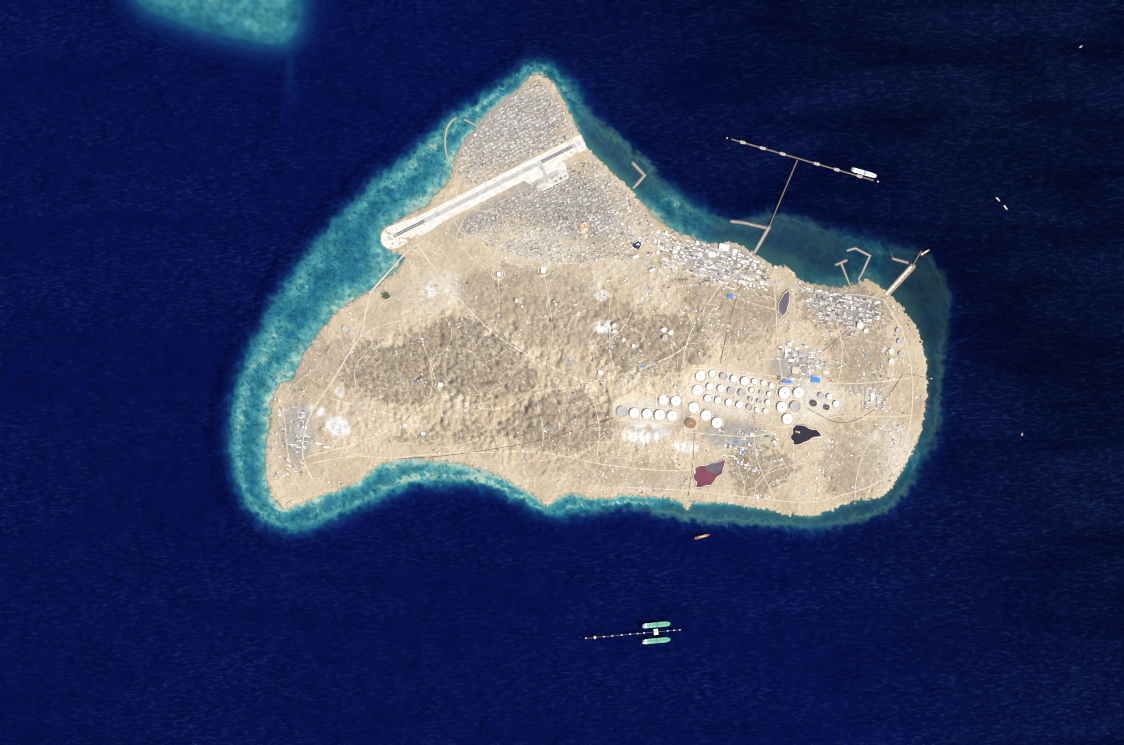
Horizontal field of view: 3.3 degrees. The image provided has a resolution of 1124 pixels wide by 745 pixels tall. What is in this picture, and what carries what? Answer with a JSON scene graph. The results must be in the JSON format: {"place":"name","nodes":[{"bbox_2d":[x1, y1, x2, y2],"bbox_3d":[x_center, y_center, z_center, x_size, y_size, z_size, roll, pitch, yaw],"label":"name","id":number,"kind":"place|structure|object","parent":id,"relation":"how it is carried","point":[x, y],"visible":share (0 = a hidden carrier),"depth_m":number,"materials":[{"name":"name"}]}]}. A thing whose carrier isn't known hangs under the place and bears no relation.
{"place":"outdoors","nodes":[
{"label":"outdoors","id":0,"kind":"place"},
{"bbox_2d":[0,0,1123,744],"bbox_3d":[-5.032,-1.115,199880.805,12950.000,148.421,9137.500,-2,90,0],"label":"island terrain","id":1,"kind":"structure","parent":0,"point":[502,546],"depth_m":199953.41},
{"bbox_2d":[381,135,586,248],"bbox_3d":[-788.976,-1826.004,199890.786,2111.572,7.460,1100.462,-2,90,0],"label":"airport runway","id":2,"kind":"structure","parent":1,"relation":"on","point":[545,166],"depth_m":199887.41,"materials":[{"name":"concrete"}]},
{"bbox_2d":[279,223,879,488],"bbox_3d":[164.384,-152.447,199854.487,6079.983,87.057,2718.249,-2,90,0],"label":"ponds","id":3,"kind":"structure","parent":1,"relation":"on","point":[707,475],"depth_m":199879.20,"materials":[{"name":"water"}]},
{"bbox_2d":[276,84,883,476],"bbox_3d":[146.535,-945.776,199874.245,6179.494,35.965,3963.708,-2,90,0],"label":"town trees","id":4,"kind":"object","parent":1,"relation":"on","point":[575,239],"visible":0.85,"depth_m":199880.44,"materials":[{"name":"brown plant"}]},
{"bbox_2d":[271,78,922,505],"bbox_3d":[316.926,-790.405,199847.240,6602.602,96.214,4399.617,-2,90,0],"label":"town buildings","id":5,"kind":"structure","parent":1,"relation":"on","point":[703,270],"depth_m":199879.34,"materials":[{"name":"grey"}]},
{"bbox_2d":[514,252,904,430],"bbox_3d":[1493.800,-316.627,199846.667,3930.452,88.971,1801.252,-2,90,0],"label":"storage tanks","id":6,"kind":"object","parent":1,"relation":"on","point":[786,392],"visible":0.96,"depth_m":199872.62,"materials":[{"name":"grey metal"}]},
{"bbox_2d":[2,0,1123,744],"bbox_3d":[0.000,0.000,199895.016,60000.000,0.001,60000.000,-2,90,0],"label":"sea water","id":7,"kind":"structure","parent":0,"point":[1050,140],"depth_m":199895.00,"materials":[{"name":"blue liquid"}]},
{"bbox_2d":[642,637,669,643],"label":"ship","id":8,"kind":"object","parent":7,"relation":"on","point":[655,640],"depth_m":199886.00,"materials":[{"name":"green metal"}]},
{"bbox_2d":[642,622,669,627],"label":"ship","id":9,"kind":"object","parent":7,"relation":"on","point":[655,624],"depth_m":199886.00,"materials":[{"name":"green metal"}]},
{"bbox_2d":[443,117,931,638],"bbox_3d":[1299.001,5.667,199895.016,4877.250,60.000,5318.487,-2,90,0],"label":"piers","id":10,"kind":"structure","parent":7,"relation":"in","point":[903,275],"depth_m":199891.45,"materials":[{"name":"concrete"}]},
{"bbox_2d":[695,534,708,538],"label":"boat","id":11,"kind":"object","parent":7,"relation":"on","point":[702,536],"visible":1,"depth_m":199890.00,"materials":[{"name":"brown"}]},
{"bbox_2d":[851,168,876,177],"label":"ship","id":12,"kind":"object","parent":7,"relation":"on","point":[863,172],"visible":1,"depth_m":199886.00,"materials":[{"name":"white metal"}]},
{"bbox_2d":[273,118,918,503],"bbox_3d":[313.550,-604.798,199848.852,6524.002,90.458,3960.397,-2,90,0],"label":"island road","id":13,"kind":"structure","parent":0,"point":[461,301],"depth_m":199877.94,"materials":[{"name":"beige sand"}]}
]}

